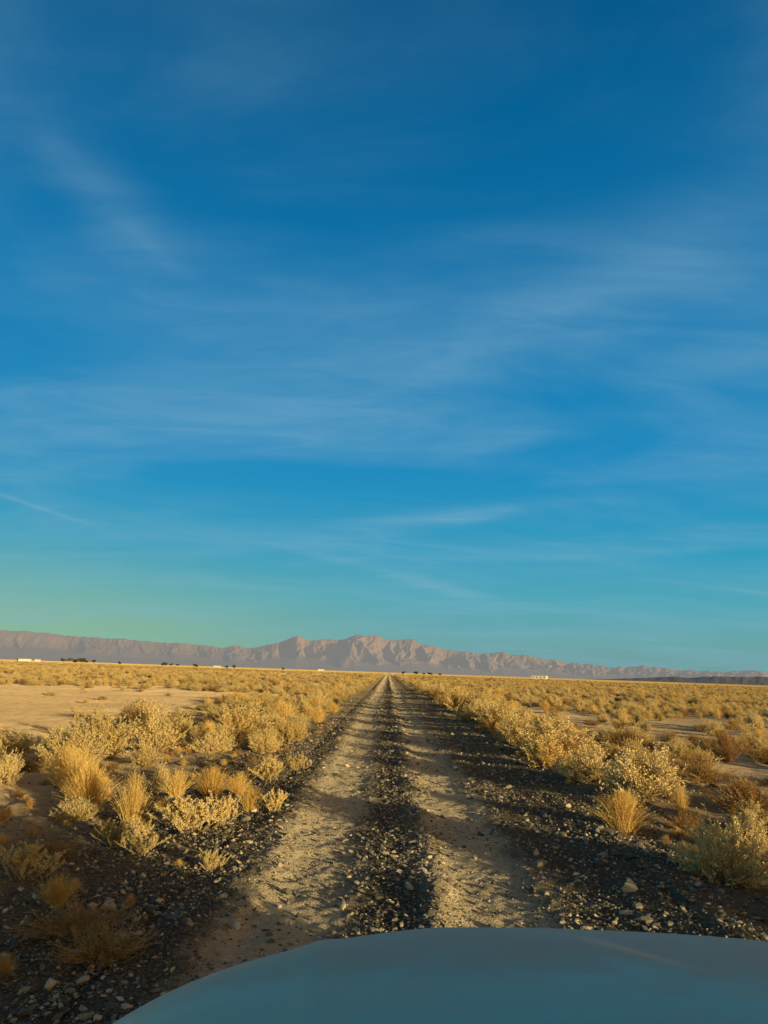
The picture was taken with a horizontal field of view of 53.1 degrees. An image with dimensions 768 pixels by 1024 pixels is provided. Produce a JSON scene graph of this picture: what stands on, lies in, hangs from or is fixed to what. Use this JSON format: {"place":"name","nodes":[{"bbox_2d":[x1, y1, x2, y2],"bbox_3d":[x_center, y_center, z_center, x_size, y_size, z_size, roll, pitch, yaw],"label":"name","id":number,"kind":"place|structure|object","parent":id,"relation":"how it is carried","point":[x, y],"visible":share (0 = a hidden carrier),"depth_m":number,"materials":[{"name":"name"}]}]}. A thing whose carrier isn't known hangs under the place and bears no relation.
{"place":"outdoors","nodes":[
{"label":"outdoors","id":0,"kind":"place"},
{"bbox_2d":[0,659,767,1023],"bbox_3d":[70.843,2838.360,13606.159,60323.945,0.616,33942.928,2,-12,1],"label":"desert ground","id":1,"kind":"structure","parent":0,"point":[24,709],"depth_m":10.19,"materials":[{"name":"soil"}]},
{"bbox_2d":[0,726,37,754],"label":"sagebrush","id":2,"kind":"object","parent":1,"relation":"on","point":[24,745],"visible":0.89,"depth_m":14.06,"materials":[{"name":"beige plant"}]},
{"bbox_2d":[17,658,30,660],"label":"white farmhouse","id":3,"kind":"object","parent":1,"relation":"on","point":[23,659],"visible":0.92,"depth_m":1022.72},
{"bbox_2d":[0,838,65,880],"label":"saltbush","id":4,"kind":"object","parent":1,"relation":"on","point":[26,856],"visible":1,"depth_m":6.05,"materials":[{"name":"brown plant"}]},
{"bbox_2d":[26,869,87,906],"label":"dry grass tuft","id":5,"kind":"object","parent":1,"relation":"on","point":[55,893],"visible":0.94,"depth_m":5.46,"materials":[{"name":"plant"}]},
{"bbox_2d":[23,836,91,859],"bbox_3d":[-2.894,2.960,6.751,0.645,0.216,0.664,5,-12,-16],"label":"dry brush","id":6,"kind":"object","parent":1,"relation":"on","point":[59,847],"visible":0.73,"depth_m":6.75,"materials":[{"name":"brown plant"}]},
{"bbox_2d":[29,742,99,787],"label":"dry grass tuft","id":7,"kind":"object","parent":1,"relation":"on","point":[61,759],"visible":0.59,"depth_m":10.74,"materials":[{"name":"yellow plant"}]},
{"bbox_2d":[0,893,139,945],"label":"dry brush","id":8,"kind":"object","parent":1,"relation":"on","point":[75,920],"visible":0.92,"depth_m":4.87,"materials":[{"name":"brown plant"}]},
{"bbox_2d":[29,720,112,769],"bbox_3d":[-5.079,3.784,12.497,1.268,0.791,1.093,7,-13,-25],"label":"sagebrush","id":9,"kind":"object","parent":1,"relation":"on","point":[52,744],"visible":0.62,"depth_m":12.41,"materials":[{"name":"beige plant"}]},
{"bbox_2d":[51,743,107,799],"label":"dry grass tuft","id":10,"kind":"object","parent":1,"relation":"on","point":[78,758],"visible":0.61,"depth_m":9.90,"materials":[{"name":"yellow plant"}]},
{"bbox_2d":[52,759,120,809],"bbox_3d":[-3.500,3.256,9.163,0.882,0.643,0.895,4,-12,-12],"label":"dry grass tuft","id":11,"kind":"object","parent":1,"relation":"on","point":[90,785],"visible":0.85,"depth_m":9.10,"materials":[{"name":"yellow plant"}]},
{"bbox_2d":[47,699,141,759],"bbox_3d":[-5.255,3.950,13.982,1.587,1.098,1.553,8,-13,-25],"label":"sagebrush","id":12,"kind":"object","parent":1,"relation":"on","point":[100,726],"visible":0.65,"depth_m":13.84,"materials":[{"name":"beige plant"}]},
{"bbox_2d":[37,914,163,973],"bbox_3d":[-1.619,2.511,4.501,0.687,0.233,0.664,3,-12,-3],"label":"dry brush","id":13,"kind":"object","parent":1,"relation":"on","point":[108,950],"visible":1,"depth_m":4.44,"materials":[{"name":"brown plant"}]},
{"bbox_2d":[89,815,130,847],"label":"saltbush","id":14,"kind":"object","parent":1,"relation":"on","point":[112,831],"visible":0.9,"depth_m":7.41,"materials":[{"name":"brown plant"}]},
{"bbox_2d":[104,767,161,827],"bbox_3d":[-2.687,3.064,8.274,0.548,0.682,0.578,0,-12,9],"label":"dry grass tuft","id":15,"kind":"object","parent":1,"relation":"on","point":[131,804],"visible":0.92,"depth_m":8.21,"materials":[{"name":"yellow plant"}]},
{"bbox_2d":[113,816,171,856],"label":"saltbush","id":16,"kind":"object","parent":1,"relation":"on","point":[137,836],"visible":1,"depth_m":7.02,"materials":[{"name":"beige plant"}]},
{"bbox_2d":[126,702,187,752],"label":"sagebrush","id":17,"kind":"object","parent":1,"relation":"on","point":[151,733],"visible":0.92,"depth_m":14.79,"materials":[{"name":"beige plant"}]},
{"bbox_2d":[156,705,192,731],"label":"sagebrush","id":18,"kind":"object","parent":1,"relation":"on","point":[177,712],"visible":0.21,"depth_m":18.71,"materials":[{"name":"beige plant"}]},
{"bbox_2d":[156,768,198,797],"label":"dry grass tuft","id":19,"kind":"object","parent":1,"relation":"on","point":[176,787],"visible":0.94,"depth_m":10.16,"materials":[{"name":"yellow plant"}]},
{"bbox_2d":[146,790,222,834],"bbox_3d":[-2.069,3.164,8.050,0.660,0.422,0.710,-8,-15,38],"label":"saltbush","id":20,"kind":"object","parent":1,"relation":"on","point":[185,815],"visible":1,"depth_m":8.00,"materials":[{"name":"beige plant"}]},
{"bbox_2d":[190,720,218,740],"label":"dry grass tuft","id":21,"kind":"object","parent":1,"relation":"on","point":[206,729],"visible":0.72,"depth_m":17.14,"materials":[{"name":"beige plant"}]},
{"bbox_2d":[199,710,221,724],"bbox_3d":[-4.442,5.538,20.292,0.886,0.595,0.860,5,-12,-13],"label":"dry brush","id":22,"kind":"object","parent":1,"relation":"on","point":[212,718],"visible":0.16,"depth_m":20.29,"materials":[{"name":"beige plant"}]},
{"bbox_2d":[186,762,238,795],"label":"dry grass tuft","id":23,"kind":"object","parent":1,"relation":"on","point":[213,782],"visible":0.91,"depth_m":10.43,"materials":[{"name":"yellow plant"}]},
{"bbox_2d":[209,792,242,826],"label":"saltbush","id":24,"kind":"object","parent":1,"relation":"on","point":[225,812],"visible":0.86,"depth_m":8.38,"materials":[{"name":"beige plant"}]},
{"bbox_2d":[210,722,249,749],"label":"sagebrush","id":25,"kind":"object","parent":1,"relation":"on","point":[233,742],"visible":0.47,"depth_m":16.16,"materials":[{"name":"beige plant"}]},
{"bbox_2d":[225,772,254,794],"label":"dry grass tuft","id":26,"kind":"object","parent":1,"relation":"on","point":[240,785],"visible":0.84,"depth_m":10.55,"materials":[{"name":"yellow plant"}]},
{"bbox_2d":[216,697,276,736],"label":"sagebrush","id":27,"kind":"object","parent":1,"relation":"on","point":[243,718],"visible":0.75,"depth_m":19.35,"materials":[{"name":"beige plant"}]},
{"bbox_2d":[231,784,265,812],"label":"dry grass tuft","id":28,"kind":"object","parent":1,"relation":"on","point":[248,806],"visible":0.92,"depth_m":9.26,"materials":[{"name":"yellow plant"}]},
{"bbox_2d":[60,658,440,674],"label":"distant tree row","id":29,"kind":"object","parent":1,"relation":"on","point":[93,661],"visible":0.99,"depth_m":866.91,"materials":[{"name":"green plant"}]},
{"bbox_2d":[248,756,284,782],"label":"saltbush","id":30,"kind":"object","parent":1,"relation":"on","point":[270,767],"visible":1,"depth_m":11.71,"materials":[{"name":"beige plant"}]},
{"bbox_2d":[247,729,286,753],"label":"sagebrush","id":31,"kind":"object","parent":1,"relation":"on","point":[263,747],"visible":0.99,"depth_m":15.76,"materials":[{"name":"beige plant"}]},
{"bbox_2d":[255,754,280,773],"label":"dry grass tuft","id":32,"kind":"object","parent":1,"relation":"on","point":[269,761],"visible":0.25,"depth_m":12.63,"materials":[{"name":"beige plant"}]},
{"bbox_2d":[273,717,308,741],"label":"sagebrush","id":33,"kind":"object","parent":1,"relation":"on","point":[289,734],"visible":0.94,"depth_m":18.52,"materials":[{"name":"beige plant"}]},
{"bbox_2d":[285,755,311,770],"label":"saltbush","id":34,"kind":"object","parent":1,"relation":"on","point":[296,763],"visible":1,"depth_m":13.14,"materials":[{"name":"beige plant"}]},
{"bbox_2d":[0,660,767,978],"bbox_3d":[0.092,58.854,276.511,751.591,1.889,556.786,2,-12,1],"label":"desert scrub","id":35,"kind":"object","parent":1,"relation":"on","point":[316,700],"visible":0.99,"depth_m":36.27,"materials":[{"name":"yellow plant"}]},
{"bbox_2d":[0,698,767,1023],"bbox_3d":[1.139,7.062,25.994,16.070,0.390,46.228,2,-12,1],"label":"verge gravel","id":36,"kind":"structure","parent":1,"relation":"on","point":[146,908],"depth_m":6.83,"materials":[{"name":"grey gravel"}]},
{"bbox_2d":[442,686,475,712],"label":"sagebrush","id":37,"kind":"object","parent":1,"relation":"on","point":[450,703],"visible":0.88,"depth_m":32.86,"materials":[{"name":"beige plant"}]},
{"bbox_2d":[460,693,487,722],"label":"saltbush","id":38,"kind":"object","parent":1,"relation":"on","point":[469,712],"visible":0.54,"depth_m":26.51,"materials":[{"name":"beige plant"}]},
{"bbox_2d":[471,696,521,725],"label":"sagebrush","id":39,"kind":"object","parent":1,"relation":"on","point":[501,713],"visible":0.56,"depth_m":22.11,"materials":[{"name":"beige plant"}]},
{"bbox_2d":[490,722,505,739],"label":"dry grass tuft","id":40,"kind":"object","parent":1,"relation":"on","point":[498,731],"visible":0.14,"depth_m":19.74,"materials":[{"name":"brown plant"}]},
{"bbox_2d":[493,707,535,744],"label":"sagebrush","id":41,"kind":"object","parent":1,"relation":"on","point":[512,726],"visible":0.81,"depth_m":18.15,"materials":[{"name":"beige plant"}]},
{"bbox_2d":[531,675,547,678],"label":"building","id":42,"kind":"structure","parent":1,"relation":"on","point":[542,677],"depth_m":707.16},
{"bbox_2d":[521,724,572,768],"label":"sagebrush","id":43,"kind":"object","parent":1,"relation":"on","point":[539,754],"visible":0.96,"depth_m":14.01,"materials":[{"name":"beige plant"}]},
{"bbox_2d":[504,714,606,754],"bbox_3d":[3.611,4.708,16.157,2.120,0.920,1.802,-4,-13,25],"label":"saltbush","id":44,"kind":"object","parent":1,"relation":"on","point":[563,735],"visible":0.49,"depth_m":16.01,"materials":[{"name":"beige plant"}]},
{"bbox_2d":[554,722,592,736],"bbox_3d":[5.265,6.237,21.994,1.570,0.582,1.518,12,-16,-41],"label":"dry brush","id":45,"kind":"object","parent":1,"relation":"on","point":[578,725],"visible":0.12,"depth_m":21.94,"materials":[{"name":"beige plant"}]},
{"bbox_2d":[549,740,623,783],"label":"saltbush","id":46,"kind":"object","parent":1,"relation":"on","point":[591,768],"visible":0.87,"depth_m":12.19,"materials":[{"name":"beige plant"}]},
{"bbox_2d":[593,729,652,747],"bbox_3d":[5.901,5.607,18.913,1.613,0.595,1.660,4,-12,-8],"label":"dry brush","id":47,"kind":"object","parent":1,"relation":"on","point":[615,737],"visible":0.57,"depth_m":18.85,"materials":[{"name":"brown plant"}]},
{"bbox_2d":[584,787,667,832],"bbox_3d":[2.766,3.421,8.869,0.969,0.519,0.954,-2,-12,16],"label":"dry grass tuft","id":48,"kind":"object","parent":1,"relation":"on","point":[621,815],"visible":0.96,"depth_m":8.82,"materials":[{"name":"yellow plant"}]},
{"bbox_2d":[609,740,662,757],"bbox_3d":[5.348,5.083,16.257,1.233,0.476,1.275,-2,-12,17],"label":"dry brush","id":49,"kind":"object","parent":1,"relation":"on","point":[630,746],"visible":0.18,"depth_m":16.24,"materials":[{"name":"brown plant"}]},
{"bbox_2d":[597,739,694,800],"bbox_3d":[3.658,3.640,10.878,1.252,0.816,1.472,7,-13,-21],"label":"saltbush","id":50,"kind":"object","parent":1,"relation":"on","point":[640,781],"visible":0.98,"depth_m":10.74,"materials":[{"name":"beige plant"}]},
{"bbox_2d":[665,811,706,832],"bbox_3d":[3.535,3.628,9.029,0.490,0.264,0.474,-5,-14,30],"label":"dry brush","id":51,"kind":"object","parent":1,"relation":"on","point":[687,821],"visible":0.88,"depth_m":9.01,"materials":[{"name":"brown plant"}]},
{"bbox_2d":[670,761,736,783],"bbox_3d":[5.637,4.576,13.557,1.218,0.433,1.183,0,-12,8],"label":"dry brush","id":52,"kind":"object","parent":1,"relation":"on","point":[703,775],"visible":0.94,"depth_m":13.44,"materials":[{"name":"brown plant"}]},
{"bbox_2d":[670,803,767,888],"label":"saltbush","id":53,"kind":"object","parent":1,"relation":"on","point":[724,860],"visible":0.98,"depth_m":6.55,"materials":[{"name":"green plant"}]},
{"bbox_2d":[687,772,767,812],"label":"dry brush","id":54,"kind":"object","parent":1,"relation":"on","point":[745,793],"visible":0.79,"depth_m":10.45,"materials":[{"name":"brown plant"}]},
{"bbox_2d":[0,630,767,678],"bbox_3d":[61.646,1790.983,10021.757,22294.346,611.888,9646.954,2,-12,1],"label":"mountains","id":55,"kind":"structure","parent":0,"point":[370,653],"depth_m":10982.59,"materials":[{"name":"stone"}]},
{"bbox_2d":[0,0,767,672],"label":"sky","id":56,"kind":"structure","parent":0,"point":[443,324],"materials":[{"name":"blue"}]},
{"bbox_2d":[0,673,767,1023],"bbox_3d":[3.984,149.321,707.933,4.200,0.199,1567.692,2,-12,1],"label":"gravel road","id":57,"kind":"structure","parent":0,"point":[389,682],"depth_m":6.78,"materials":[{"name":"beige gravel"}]},
{"bbox_2d":[198,848,231,870],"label":"saltbush","id":58,"kind":"object","parent":57,"relation":"on","point":[214,861],"visible":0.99,"depth_m":6.52,"materials":[{"name":"beige plant"}]},
{"bbox_2d":[259,786,288,812],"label":"saltbush","id":59,"kind":"object","parent":57,"relation":"on","point":[277,799],"visible":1,"depth_m":9.17,"materials":[{"name":"beige plant"}]},
{"bbox_2d":[6,740,767,990],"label":"scattered rocks","id":60,"kind":"object","parent":57,"relation":"on","point":[627,887],"visible":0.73,"depth_m":6.58,"materials":[{"name":"stone"}]},
{"bbox_2d":[113,927,767,1023],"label":"car","id":61,"kind":"object","parent":57,"relation":"on","point":[472,975],"visible":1,"depth_m":1.26,"materials":[{"name":"paint"}]},
{"bbox_2d":[593,676,767,684],"bbox_3d":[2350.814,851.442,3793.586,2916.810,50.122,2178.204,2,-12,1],"label":"hills","id":62,"kind":"structure","parent":0,"point":[739,680],"depth_m":3963.20,"materials":[{"name":"stone"}]}
]}

